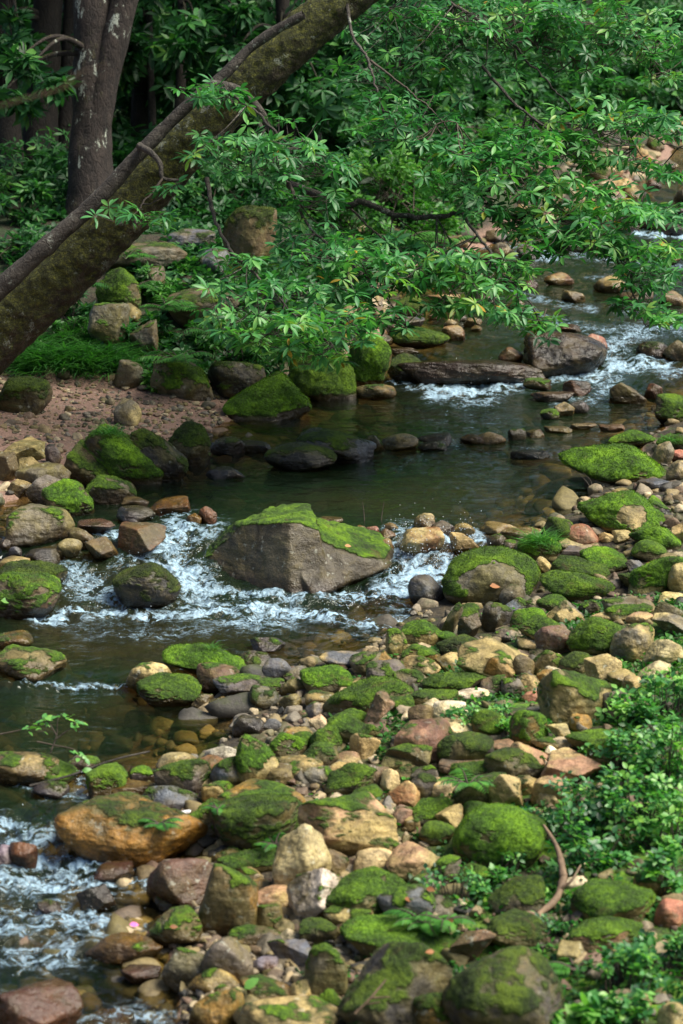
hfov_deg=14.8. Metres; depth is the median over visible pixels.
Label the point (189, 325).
shrub
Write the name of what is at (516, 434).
stone
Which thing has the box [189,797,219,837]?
stone
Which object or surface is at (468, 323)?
stone
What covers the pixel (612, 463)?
boulder
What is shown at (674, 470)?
stone
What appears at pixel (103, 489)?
boulder
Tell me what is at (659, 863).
herb
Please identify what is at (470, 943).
stone
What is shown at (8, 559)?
stone
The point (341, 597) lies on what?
spray drops
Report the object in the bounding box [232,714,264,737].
stone
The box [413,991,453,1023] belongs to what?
stone
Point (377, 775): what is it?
stone
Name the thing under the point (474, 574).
boulder
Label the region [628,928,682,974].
herb
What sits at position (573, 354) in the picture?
boulder
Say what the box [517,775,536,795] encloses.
stone
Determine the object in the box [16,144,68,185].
shrub
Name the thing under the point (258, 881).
stone
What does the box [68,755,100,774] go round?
stone
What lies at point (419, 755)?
stone
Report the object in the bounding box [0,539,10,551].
stone
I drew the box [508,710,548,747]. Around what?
stone
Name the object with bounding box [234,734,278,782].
stone
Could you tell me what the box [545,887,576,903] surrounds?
herb
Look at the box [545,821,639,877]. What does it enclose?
herb
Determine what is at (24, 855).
stone
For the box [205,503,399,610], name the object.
boulder
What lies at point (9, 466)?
stone
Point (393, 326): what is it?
stone
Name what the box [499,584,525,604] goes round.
stone
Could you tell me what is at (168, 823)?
fern
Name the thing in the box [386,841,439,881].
stone
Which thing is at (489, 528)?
stone
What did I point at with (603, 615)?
stone
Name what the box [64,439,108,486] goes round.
stone
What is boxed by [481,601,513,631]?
stone
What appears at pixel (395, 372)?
stone
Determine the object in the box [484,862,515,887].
herb
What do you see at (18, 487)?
stone
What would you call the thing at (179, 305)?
fern
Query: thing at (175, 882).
stone
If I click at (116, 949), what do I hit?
stone
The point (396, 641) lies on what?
stone
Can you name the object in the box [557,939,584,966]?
stone
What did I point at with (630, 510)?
boulder
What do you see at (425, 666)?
stone
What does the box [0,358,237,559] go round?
beach pebbles
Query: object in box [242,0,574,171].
forest tree
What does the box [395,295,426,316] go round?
stone
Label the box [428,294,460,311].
stone
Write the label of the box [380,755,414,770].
stone
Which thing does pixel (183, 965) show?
stone
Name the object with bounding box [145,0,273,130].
forest tree
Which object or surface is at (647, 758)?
herb
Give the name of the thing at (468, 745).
stone
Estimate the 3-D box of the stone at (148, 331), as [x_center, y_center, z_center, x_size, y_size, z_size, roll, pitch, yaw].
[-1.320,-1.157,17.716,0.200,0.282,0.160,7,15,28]
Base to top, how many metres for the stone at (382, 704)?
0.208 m
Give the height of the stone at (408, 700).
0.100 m
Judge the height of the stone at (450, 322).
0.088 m
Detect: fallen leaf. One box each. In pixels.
[82,767,91,772]
[244,978,258,988]
[425,949,433,953]
[426,886,434,891]
[490,583,499,587]
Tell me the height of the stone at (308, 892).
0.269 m
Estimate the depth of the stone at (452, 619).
12.50 m
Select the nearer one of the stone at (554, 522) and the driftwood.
the driftwood
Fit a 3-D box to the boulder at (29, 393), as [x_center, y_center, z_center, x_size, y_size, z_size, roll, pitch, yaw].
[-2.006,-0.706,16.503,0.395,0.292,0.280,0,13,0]
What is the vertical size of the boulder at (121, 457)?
0.455 m
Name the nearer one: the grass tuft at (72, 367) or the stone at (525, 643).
the stone at (525, 643)
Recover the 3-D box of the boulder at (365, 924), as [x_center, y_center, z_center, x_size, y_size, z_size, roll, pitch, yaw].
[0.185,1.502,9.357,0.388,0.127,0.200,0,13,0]
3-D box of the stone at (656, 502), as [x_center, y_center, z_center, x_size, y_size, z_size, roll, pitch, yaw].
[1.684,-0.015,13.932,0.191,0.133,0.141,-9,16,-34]
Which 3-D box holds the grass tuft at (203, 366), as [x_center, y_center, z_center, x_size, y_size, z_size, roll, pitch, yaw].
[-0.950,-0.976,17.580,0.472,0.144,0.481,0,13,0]
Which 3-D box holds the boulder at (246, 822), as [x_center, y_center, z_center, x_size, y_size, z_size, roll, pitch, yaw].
[-0.338,1.224,10.286,0.372,0.258,0.334,3,13,12]
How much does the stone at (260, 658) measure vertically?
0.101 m
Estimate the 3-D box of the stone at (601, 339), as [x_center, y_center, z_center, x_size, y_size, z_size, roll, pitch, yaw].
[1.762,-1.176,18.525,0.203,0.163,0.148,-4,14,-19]
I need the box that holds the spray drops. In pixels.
[1,319,652,969]
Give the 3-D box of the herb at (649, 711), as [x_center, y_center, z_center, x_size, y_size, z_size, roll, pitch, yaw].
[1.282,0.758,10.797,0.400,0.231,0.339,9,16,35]
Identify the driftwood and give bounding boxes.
[527,824,580,937]
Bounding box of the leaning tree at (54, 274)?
[0,0,682,375]
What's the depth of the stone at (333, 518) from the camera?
14.05 m
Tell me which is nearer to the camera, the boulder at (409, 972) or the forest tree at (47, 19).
the boulder at (409, 972)
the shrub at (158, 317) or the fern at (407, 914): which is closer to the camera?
the fern at (407, 914)
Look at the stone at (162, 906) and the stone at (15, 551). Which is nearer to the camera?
the stone at (162, 906)
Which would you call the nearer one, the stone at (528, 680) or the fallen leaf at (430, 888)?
the fallen leaf at (430, 888)
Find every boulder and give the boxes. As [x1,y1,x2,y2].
[0,375,52,414]
[0,559,67,583]
[0,570,61,622]
[5,503,74,550]
[54,791,207,868]
[83,423,163,491]
[85,474,136,511]
[110,241,186,268]
[112,561,182,608]
[150,352,213,400]
[162,642,245,674]
[165,288,239,327]
[167,228,215,248]
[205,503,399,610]
[207,792,301,849]
[208,360,265,398]
[217,778,305,802]
[222,205,276,267]
[223,371,311,432]
[232,995,337,1023]
[264,442,336,471]
[288,351,358,410]
[296,427,375,463]
[297,791,399,855]
[323,675,413,713]
[337,941,452,1023]
[340,913,444,935]
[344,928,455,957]
[392,326,449,349]
[397,359,545,385]
[441,545,540,605]
[442,945,562,1023]
[452,801,546,870]
[456,636,528,676]
[523,330,606,378]
[539,569,615,601]
[558,442,666,484]
[576,489,665,532]
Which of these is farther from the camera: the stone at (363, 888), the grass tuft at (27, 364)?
the grass tuft at (27, 364)
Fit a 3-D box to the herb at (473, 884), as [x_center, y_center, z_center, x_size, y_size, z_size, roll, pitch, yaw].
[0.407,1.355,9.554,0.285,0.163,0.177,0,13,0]
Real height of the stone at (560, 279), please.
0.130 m
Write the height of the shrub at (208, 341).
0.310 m
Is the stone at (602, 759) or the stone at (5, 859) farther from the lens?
the stone at (602, 759)
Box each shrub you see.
[0,178,53,226]
[0,224,44,263]
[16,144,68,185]
[46,314,89,339]
[58,290,98,326]
[111,115,145,158]
[112,89,166,155]
[112,119,202,175]
[120,323,138,345]
[129,308,173,348]
[131,261,181,289]
[134,266,179,303]
[141,362,162,392]
[158,318,214,347]
[164,252,197,275]
[166,169,237,218]
[191,325,259,362]
[195,153,311,207]
[219,103,276,151]
[239,349,287,374]
[274,107,348,145]
[279,223,355,274]
[301,330,349,357]
[307,186,396,243]
[314,145,447,211]
[322,106,436,159]
[365,83,480,136]
[386,190,469,246]
[408,126,506,178]
[471,106,560,153]
[530,68,651,128]
[621,78,682,128]
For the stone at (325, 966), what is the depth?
9.02 m
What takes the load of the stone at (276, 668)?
on the ground at (432, 354)
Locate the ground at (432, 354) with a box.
[0,0,682,1023]
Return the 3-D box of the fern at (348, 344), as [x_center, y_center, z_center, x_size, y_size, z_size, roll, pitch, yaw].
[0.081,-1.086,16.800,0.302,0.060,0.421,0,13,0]
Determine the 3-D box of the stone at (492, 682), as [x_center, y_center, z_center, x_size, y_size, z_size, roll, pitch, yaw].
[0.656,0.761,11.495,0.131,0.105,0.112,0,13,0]
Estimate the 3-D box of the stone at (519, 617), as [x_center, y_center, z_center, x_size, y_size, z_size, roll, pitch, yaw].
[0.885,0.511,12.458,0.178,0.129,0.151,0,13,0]
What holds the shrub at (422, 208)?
on the ground at (432, 354)
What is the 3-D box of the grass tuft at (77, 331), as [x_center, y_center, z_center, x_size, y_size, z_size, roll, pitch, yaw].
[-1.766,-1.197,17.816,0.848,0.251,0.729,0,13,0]
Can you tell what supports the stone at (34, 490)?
on the ground at (432, 354)
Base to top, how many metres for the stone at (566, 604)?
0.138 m
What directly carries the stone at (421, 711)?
on the ground at (432, 354)
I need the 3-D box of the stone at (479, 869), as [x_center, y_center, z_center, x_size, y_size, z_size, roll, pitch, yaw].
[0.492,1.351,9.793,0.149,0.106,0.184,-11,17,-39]
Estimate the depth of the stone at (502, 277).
21.18 m
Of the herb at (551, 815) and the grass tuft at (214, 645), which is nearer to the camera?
the herb at (551, 815)
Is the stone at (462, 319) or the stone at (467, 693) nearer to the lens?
the stone at (467, 693)
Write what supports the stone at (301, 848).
on the ground at (432, 354)
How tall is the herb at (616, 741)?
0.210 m
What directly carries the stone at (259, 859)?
on the ground at (432, 354)
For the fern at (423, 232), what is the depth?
20.19 m
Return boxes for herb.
[414,863,492,905]
[439,699,515,724]
[464,851,525,875]
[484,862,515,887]
[495,715,511,734]
[520,770,636,842]
[535,912,575,936]
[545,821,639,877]
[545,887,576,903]
[550,989,642,1023]
[577,725,666,779]
[590,762,682,838]
[591,933,675,993]
[594,667,682,727]
[598,982,682,1023]
[619,782,682,851]
[627,714,682,783]
[628,836,682,895]
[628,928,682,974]
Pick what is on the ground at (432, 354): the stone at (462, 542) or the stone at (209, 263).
the stone at (209, 263)
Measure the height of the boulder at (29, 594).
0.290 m
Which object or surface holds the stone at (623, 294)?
on the stream water
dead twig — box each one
[0,64,123,105]
[29,751,149,786]
[354,979,389,1013]
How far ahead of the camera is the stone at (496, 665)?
11.55 m
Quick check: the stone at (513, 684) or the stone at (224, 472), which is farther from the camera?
the stone at (224, 472)
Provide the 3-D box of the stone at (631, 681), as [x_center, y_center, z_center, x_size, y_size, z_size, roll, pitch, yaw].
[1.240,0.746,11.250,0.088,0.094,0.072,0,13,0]
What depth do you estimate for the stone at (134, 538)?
13.72 m
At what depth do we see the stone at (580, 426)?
16.56 m
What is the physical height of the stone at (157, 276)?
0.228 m
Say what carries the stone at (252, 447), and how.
on the stream water
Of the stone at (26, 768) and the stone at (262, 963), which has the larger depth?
the stone at (26, 768)
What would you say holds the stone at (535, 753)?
on the ground at (432, 354)
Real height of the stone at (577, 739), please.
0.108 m
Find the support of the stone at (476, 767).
on the ground at (432, 354)
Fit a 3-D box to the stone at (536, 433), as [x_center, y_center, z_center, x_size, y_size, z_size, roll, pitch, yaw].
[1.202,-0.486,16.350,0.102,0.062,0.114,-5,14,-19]
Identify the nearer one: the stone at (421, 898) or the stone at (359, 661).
the stone at (421, 898)
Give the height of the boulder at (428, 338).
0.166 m
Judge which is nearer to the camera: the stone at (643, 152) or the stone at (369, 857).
the stone at (369, 857)
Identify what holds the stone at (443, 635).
on the ground at (432, 354)
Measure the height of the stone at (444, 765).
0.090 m
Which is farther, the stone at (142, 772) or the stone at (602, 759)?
the stone at (142, 772)
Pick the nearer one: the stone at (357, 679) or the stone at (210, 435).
the stone at (357, 679)
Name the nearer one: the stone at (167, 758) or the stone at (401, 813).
the stone at (401, 813)
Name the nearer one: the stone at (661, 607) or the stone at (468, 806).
the stone at (468, 806)
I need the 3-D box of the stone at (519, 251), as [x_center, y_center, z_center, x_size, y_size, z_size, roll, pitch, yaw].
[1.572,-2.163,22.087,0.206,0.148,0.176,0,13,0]
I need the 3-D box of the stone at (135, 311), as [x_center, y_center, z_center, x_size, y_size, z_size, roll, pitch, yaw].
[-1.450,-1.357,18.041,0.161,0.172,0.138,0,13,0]
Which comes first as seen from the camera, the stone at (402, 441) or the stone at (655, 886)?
the stone at (655, 886)
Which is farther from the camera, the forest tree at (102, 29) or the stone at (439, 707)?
the forest tree at (102, 29)
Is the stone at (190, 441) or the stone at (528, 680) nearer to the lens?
the stone at (528, 680)
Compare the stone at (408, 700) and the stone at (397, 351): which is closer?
the stone at (408, 700)
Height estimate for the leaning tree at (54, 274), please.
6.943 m
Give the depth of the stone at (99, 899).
9.89 m
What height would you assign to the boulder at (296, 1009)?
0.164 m
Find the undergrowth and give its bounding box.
[0,0,678,229]
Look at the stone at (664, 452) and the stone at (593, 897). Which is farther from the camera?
the stone at (664, 452)
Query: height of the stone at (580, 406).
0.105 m
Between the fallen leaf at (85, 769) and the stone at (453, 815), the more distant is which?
the fallen leaf at (85, 769)
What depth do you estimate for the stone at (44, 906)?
9.86 m
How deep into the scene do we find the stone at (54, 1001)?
8.87 m
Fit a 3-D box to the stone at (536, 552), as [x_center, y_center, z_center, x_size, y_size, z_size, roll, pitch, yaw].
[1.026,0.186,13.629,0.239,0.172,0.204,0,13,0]
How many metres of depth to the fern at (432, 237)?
20.32 m
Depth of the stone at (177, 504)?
14.26 m
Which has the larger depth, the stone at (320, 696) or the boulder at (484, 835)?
the stone at (320, 696)
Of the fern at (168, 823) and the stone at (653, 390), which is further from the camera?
the stone at (653, 390)
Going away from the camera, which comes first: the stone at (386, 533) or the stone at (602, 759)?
the stone at (602, 759)
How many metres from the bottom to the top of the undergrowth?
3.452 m
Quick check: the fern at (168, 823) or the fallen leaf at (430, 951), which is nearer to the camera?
the fallen leaf at (430, 951)
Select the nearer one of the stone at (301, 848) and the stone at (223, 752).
the stone at (301, 848)
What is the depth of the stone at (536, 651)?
11.90 m
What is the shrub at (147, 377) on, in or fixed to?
on the ground at (432, 354)
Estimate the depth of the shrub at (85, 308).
18.03 m
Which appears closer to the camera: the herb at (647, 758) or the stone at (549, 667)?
the herb at (647, 758)
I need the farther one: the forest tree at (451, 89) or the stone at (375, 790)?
the forest tree at (451, 89)
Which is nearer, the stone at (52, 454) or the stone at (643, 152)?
the stone at (52, 454)
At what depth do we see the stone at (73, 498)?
14.22 m
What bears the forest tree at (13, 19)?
on the ground at (432, 354)
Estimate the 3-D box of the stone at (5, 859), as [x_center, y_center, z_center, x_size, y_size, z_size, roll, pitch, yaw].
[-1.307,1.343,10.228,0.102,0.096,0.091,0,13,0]
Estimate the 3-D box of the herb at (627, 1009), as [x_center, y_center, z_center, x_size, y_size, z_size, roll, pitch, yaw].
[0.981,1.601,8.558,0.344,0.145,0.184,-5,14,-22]
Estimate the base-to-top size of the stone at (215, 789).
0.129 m
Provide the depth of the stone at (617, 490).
14.49 m
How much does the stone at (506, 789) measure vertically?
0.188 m
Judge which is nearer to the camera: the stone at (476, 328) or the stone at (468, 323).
the stone at (476, 328)
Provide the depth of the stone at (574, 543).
13.65 m
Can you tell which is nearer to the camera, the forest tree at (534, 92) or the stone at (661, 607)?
the stone at (661, 607)
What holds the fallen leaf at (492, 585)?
on the boulder at (474, 574)
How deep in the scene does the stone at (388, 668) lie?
11.80 m
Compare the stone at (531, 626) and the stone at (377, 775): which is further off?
the stone at (531, 626)
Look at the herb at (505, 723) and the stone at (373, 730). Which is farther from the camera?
the stone at (373, 730)
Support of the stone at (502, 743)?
on the ground at (432, 354)
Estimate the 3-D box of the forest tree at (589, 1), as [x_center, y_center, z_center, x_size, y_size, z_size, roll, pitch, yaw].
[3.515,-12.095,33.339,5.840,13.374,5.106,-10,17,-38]
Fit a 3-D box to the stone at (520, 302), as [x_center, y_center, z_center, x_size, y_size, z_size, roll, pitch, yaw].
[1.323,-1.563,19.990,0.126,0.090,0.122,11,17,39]
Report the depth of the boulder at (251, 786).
10.46 m
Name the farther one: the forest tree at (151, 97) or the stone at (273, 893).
the forest tree at (151, 97)
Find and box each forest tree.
[0,0,187,189]
[0,0,215,188]
[0,0,226,214]
[16,0,223,181]
[19,2,131,99]
[21,0,275,30]
[25,0,411,195]
[117,0,303,143]
[137,0,382,183]
[138,0,275,154]
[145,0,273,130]
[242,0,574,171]
[324,0,662,150]
[344,1,557,124]
[361,0,655,48]
[479,0,669,112]
[483,0,529,40]
[564,0,608,34]
[566,0,682,106]
[628,0,682,53]
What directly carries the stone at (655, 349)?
on the stream water
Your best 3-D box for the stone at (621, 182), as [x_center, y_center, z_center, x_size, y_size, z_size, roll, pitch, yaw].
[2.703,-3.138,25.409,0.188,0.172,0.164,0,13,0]
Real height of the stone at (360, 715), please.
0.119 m
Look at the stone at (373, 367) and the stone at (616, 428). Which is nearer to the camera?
the stone at (616, 428)
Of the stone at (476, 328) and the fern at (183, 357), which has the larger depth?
the stone at (476, 328)
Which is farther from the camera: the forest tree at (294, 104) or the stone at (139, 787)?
the forest tree at (294, 104)
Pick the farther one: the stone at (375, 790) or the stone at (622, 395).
the stone at (622, 395)
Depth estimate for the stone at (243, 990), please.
9.04 m
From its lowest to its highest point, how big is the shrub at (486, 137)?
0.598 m
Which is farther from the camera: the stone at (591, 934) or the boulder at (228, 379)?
the boulder at (228, 379)
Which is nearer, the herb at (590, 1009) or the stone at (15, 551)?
the herb at (590, 1009)
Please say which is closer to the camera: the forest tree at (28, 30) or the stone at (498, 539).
the stone at (498, 539)
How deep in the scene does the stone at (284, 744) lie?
10.89 m
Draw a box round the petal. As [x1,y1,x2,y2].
[130,922,138,926]
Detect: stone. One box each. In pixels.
[0,451,18,480]
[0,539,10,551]
[0,556,29,567]
[0,630,33,649]
[0,644,66,681]
[0,751,60,787]
[0,844,12,864]
[0,978,83,1023]
[4,437,44,460]
[7,479,31,497]
[8,546,21,555]
[10,842,37,868]
[15,462,70,482]
[18,456,38,469]
[23,548,60,563]
[26,474,60,504]
[31,760,78,786]
[32,781,69,799]
[37,899,64,915]
[41,478,94,522]
[44,446,61,463]
[54,545,64,558]
[57,538,82,557]
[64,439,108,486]
[68,527,94,549]
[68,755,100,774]
[76,884,117,914]
[77,518,114,532]
[85,536,117,559]
[85,762,127,798]
[85,932,162,966]
[87,302,129,345]
[91,860,133,883]
[95,267,140,308]
[111,779,157,794]
[113,359,143,387]
[114,399,141,426]
[116,505,155,521]
[117,521,166,554]
[121,496,148,506]
[121,964,161,984]
[126,662,171,690]
[127,303,141,323]
[128,319,158,354]
[129,428,188,487]
[130,765,154,781]
[136,671,201,711]
[142,265,164,289]
[142,785,201,809]
[145,905,202,946]
[146,858,212,906]
[150,496,190,515]
[153,757,211,793]
[153,896,174,912]
[156,752,196,768]
[162,947,203,993]
[168,421,210,475]
[185,513,201,523]
[187,968,239,992]
[187,988,244,1023]
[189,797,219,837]
[190,693,213,707]
[197,662,239,695]
[198,247,232,275]
[198,863,258,936]
[199,506,216,524]
[201,755,222,768]
[201,780,233,802]
[201,936,253,980]
[204,746,236,758]
[206,466,244,478]
[207,433,212,442]
[210,436,245,458]
[210,756,240,786]
[210,846,242,861]
[212,673,284,695]
[214,984,226,992]
[216,847,276,872]
[227,924,280,945]
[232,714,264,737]
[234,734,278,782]
[236,986,247,995]
[239,650,270,666]
[239,974,291,998]
[240,866,263,879]
[241,440,270,454]
[249,685,278,709]
[250,637,285,651]
[253,878,265,890]
[253,954,278,972]
[257,902,282,927]
[258,884,288,907]
[262,292,290,305]
[262,658,290,677]
[264,718,281,730]
[265,762,293,784]
[267,939,310,965]
[269,732,306,757]
[272,823,331,885]
[277,755,323,775]
[279,677,304,695]
[279,694,301,707]
[282,665,306,682]
[283,726,312,733]
[286,868,340,918]
[289,979,310,995]
[292,731,311,749]
[299,664,353,693]
[299,917,339,943]
[302,741,338,765]
[303,766,332,783]
[303,942,347,995]
[305,690,333,704]
[305,701,324,717]
[308,714,326,730]
[309,724,343,751]
[319,651,358,666]
[319,988,340,1006]
[320,516,342,522]
[321,865,408,919]
[323,904,373,924]
[324,762,376,794]
[325,712,365,745]
[327,708,366,721]
[328,849,348,874]
[331,761,345,769]
[338,751,360,762]
[348,333,391,398]
[348,1020,364,1023]
[349,651,380,675]
[349,733,380,758]
[352,783,382,800]
[353,677,362,681]
[353,848,391,869]
[356,384,396,400]
[363,689,394,722]
[364,724,380,736]
[365,435,384,450]
[365,659,405,678]
[366,526,378,531]
[369,765,389,786]
[375,296,392,308]
[376,884,436,914]
[378,333,392,344]
[379,650,391,659]
[379,743,432,766]
[380,528,395,538]
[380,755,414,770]
[380,768,399,790]
[381,433,418,449]
[383,538,393,549]
[383,780,419,807]
[384,522,397,529]
[385,628,407,657]
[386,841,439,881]
[387,324,403,336]
[387,353,421,384]
[390,695,414,714]
[391,347,419,355]
[392,669,425,687]
[392,804,412,827]
[394,717,453,762]
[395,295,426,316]
[395,316,424,326]
[396,764,418,780]
[399,527,444,558]
[400,619,441,646]
[400,644,440,663]
[400,655,440,676]
[404,816,420,832]
[408,574,444,604]
[408,704,432,720]
[408,873,427,883]
[410,765,438,779]
[410,773,437,798]
[411,688,459,704]
[412,796,452,826]
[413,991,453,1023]
[414,513,434,527]
[418,432,451,445]
[418,441,446,450]
[419,670,485,690]
[419,820,454,845]
[423,698,438,705]
[427,313,437,320]
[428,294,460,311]
[431,777,455,797]
[431,854,460,882]
[432,520,454,536]
[432,700,465,717]
[434,893,461,917]
[435,652,458,671]
[435,804,463,828]
[436,634,477,654]
[437,731,494,760]
[438,631,455,640]
[438,758,483,773]
[441,325,464,344]
[441,602,462,632]
[443,319,457,326]
[445,714,471,732]
[448,760,488,784]
[449,532,478,554]
[450,930,495,959]
[451,862,493,884]
[453,772,505,805]
[454,523,474,536]
[457,603,479,624]
[457,612,481,636]
[458,688,489,700]
[459,315,466,323]
[460,434,483,443]
[463,318,481,329]
[463,800,487,815]
[471,325,481,331]
[471,709,504,734]
[478,674,506,693]
[479,432,505,443]
[479,521,516,535]
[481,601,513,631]
[483,655,514,677]
[484,747,542,777]
[486,230,506,243]
[486,533,506,546]
[486,908,548,948]
[487,774,523,806]
[487,875,545,914]
[491,242,511,257]
[492,627,522,642]
[494,273,512,281]
[494,738,512,749]
[498,347,523,362]
[499,527,541,539]
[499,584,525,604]
[501,678,524,697]
[503,539,515,548]
[506,597,526,611]
[507,301,523,309]
[508,428,525,440]
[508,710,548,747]
[510,449,550,459]
[510,607,546,627]
[511,742,548,765]
[513,654,534,677]
[516,245,540,259]
[516,636,535,650]
[517,533,561,559]
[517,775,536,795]
[518,614,560,638]
[518,673,539,692]
[520,279,538,288]
[520,691,536,701]
[523,352,528,364]
[523,377,550,390]
[525,596,540,607]
[526,429,544,437]
[529,648,543,655]
[530,391,573,402]
[530,776,565,803]
[531,736,560,748]
[532,650,562,674]
[534,625,569,653]
[536,556,550,572]
[536,593,567,610]
[536,668,611,723]
[536,669,551,680]
[536,793,559,807]
[540,408,559,419]
[540,747,603,782]
[541,516,573,541]
[544,272,573,285]
[544,426,571,432]
[545,666,560,669]
[545,745,556,754]
[546,723,569,736]
[547,600,584,622]
[550,554,609,578]
[554,402,574,415]
[554,608,581,625]
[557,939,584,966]
[558,651,590,673]
[559,324,580,332]
[559,538,582,548]
[561,290,585,302]
[561,545,583,556]
[562,380,591,396]
[564,728,622,749]
[566,615,624,654]
[567,523,598,544]
[569,423,596,429]
[569,713,591,731]
[569,915,642,952]
[570,401,588,412]
[570,877,656,920]
[578,600,601,613]
[579,545,627,572]
[581,738,620,765]
[584,165,608,180]
[584,654,621,682]
[588,334,607,348]
[592,612,610,620]
[593,276,625,292]
[598,424,624,432]
[598,532,613,542]
[601,595,654,608]
[602,689,632,718]
[605,602,654,620]
[607,668,635,688]
[608,429,655,446]
[609,161,623,177]
[609,383,646,409]
[609,579,620,588]
[610,622,654,661]
[611,488,626,491]
[612,530,630,542]
[613,178,630,190]
[618,572,629,586]
[619,290,653,305]
[622,675,640,690]
[624,185,642,201]
[625,559,642,572]
[625,612,652,622]
[626,225,639,231]
[628,525,681,549]
[628,555,682,595]
[630,914,642,921]
[631,146,648,155]
[631,539,668,561]
[633,870,668,896]
[636,154,655,164]
[636,341,667,358]
[636,478,669,489]
[637,660,670,680]
[638,222,657,229]
[642,639,682,666]
[644,383,662,402]
[645,179,661,191]
[646,137,664,151]
[648,495,673,514]
[652,441,674,464]
[652,602,682,615]
[652,612,682,634]
[654,898,682,927]
[655,393,682,423]
[656,160,677,171]
[656,433,682,449]
[657,591,682,603]
[657,1002,682,1023]
[658,290,682,305]
[661,223,682,235]
[663,340,682,360]
[666,460,682,480]
[667,562,682,591]
[671,523,682,541]
[672,449,682,461]
[673,186,682,202]
[675,208,682,216]
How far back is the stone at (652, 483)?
14.56 m
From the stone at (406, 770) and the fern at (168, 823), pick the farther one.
the stone at (406, 770)
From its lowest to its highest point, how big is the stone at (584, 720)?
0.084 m
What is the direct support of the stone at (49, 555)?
on the stream water
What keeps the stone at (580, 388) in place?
on the stream water
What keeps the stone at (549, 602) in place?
on the ground at (432, 354)
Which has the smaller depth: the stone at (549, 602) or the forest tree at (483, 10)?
the stone at (549, 602)
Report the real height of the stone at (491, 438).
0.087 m
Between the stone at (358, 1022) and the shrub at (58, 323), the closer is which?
the stone at (358, 1022)
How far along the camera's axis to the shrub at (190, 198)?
20.82 m
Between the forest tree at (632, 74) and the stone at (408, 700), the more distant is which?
the forest tree at (632, 74)
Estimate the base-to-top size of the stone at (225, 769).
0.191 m
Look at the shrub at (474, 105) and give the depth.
24.92 m
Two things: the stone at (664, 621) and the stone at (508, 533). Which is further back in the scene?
the stone at (508, 533)
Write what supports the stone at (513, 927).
on the ground at (432, 354)
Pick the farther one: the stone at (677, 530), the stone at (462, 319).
the stone at (462, 319)
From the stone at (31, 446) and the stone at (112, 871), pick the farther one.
the stone at (31, 446)
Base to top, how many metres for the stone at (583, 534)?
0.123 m
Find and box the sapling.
[0,712,89,764]
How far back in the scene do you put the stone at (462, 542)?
13.70 m
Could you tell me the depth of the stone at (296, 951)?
9.29 m
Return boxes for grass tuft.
[3,332,104,378]
[7,333,141,387]
[32,322,75,347]
[41,314,130,348]
[45,335,161,380]
[78,329,176,354]
[84,420,131,438]
[193,357,223,373]
[203,640,223,648]
[511,526,570,549]
[657,432,682,442]
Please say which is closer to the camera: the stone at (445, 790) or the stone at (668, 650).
the stone at (445, 790)
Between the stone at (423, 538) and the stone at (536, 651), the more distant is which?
the stone at (423, 538)
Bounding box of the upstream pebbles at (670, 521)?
[343,114,682,535]
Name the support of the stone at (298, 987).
on the ground at (432, 354)
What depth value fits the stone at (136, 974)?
9.31 m
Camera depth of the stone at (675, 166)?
27.07 m
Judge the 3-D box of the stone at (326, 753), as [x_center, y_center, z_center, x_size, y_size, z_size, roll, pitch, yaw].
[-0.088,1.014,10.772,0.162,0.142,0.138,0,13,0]
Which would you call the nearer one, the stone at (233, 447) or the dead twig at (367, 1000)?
the dead twig at (367, 1000)
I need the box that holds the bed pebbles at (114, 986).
[0,244,682,1023]
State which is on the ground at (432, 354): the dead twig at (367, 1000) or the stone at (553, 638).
the stone at (553, 638)
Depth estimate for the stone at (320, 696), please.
11.61 m
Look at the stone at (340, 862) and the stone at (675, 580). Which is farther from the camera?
the stone at (675, 580)
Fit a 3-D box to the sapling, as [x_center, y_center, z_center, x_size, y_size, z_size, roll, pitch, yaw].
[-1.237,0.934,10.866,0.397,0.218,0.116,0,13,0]
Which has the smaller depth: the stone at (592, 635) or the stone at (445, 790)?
the stone at (445, 790)
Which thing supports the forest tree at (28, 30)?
on the ground at (432, 354)
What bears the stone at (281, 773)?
on the ground at (432, 354)
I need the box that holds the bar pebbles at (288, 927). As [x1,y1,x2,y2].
[144,483,682,1023]
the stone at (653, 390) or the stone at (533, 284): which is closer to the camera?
the stone at (653, 390)
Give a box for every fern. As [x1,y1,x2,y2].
[90,282,109,289]
[119,249,157,259]
[134,349,215,363]
[138,295,198,311]
[138,817,183,830]
[139,280,158,290]
[178,325,231,337]
[201,802,225,814]
[254,832,285,852]
[293,361,358,372]
[332,335,376,347]
[365,230,444,245]
[383,908,465,935]
[410,913,476,932]
[420,234,478,244]
[437,767,495,793]
[549,954,592,974]
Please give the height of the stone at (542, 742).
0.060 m
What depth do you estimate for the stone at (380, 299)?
19.88 m
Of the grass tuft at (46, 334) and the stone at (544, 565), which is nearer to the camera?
the stone at (544, 565)
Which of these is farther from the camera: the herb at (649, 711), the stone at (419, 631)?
the stone at (419, 631)
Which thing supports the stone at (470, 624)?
on the ground at (432, 354)
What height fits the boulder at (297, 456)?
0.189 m
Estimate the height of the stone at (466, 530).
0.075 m
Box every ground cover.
[0,129,486,383]
[294,590,682,1019]
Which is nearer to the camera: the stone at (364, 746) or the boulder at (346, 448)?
the stone at (364, 746)
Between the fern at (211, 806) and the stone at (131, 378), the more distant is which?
the stone at (131, 378)
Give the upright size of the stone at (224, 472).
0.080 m
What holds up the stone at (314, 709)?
on the ground at (432, 354)
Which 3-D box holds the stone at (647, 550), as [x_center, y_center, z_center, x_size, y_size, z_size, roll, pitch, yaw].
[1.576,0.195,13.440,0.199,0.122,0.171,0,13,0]
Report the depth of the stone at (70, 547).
13.68 m
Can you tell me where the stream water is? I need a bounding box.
[0,148,682,1023]
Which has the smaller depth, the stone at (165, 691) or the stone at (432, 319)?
the stone at (165, 691)

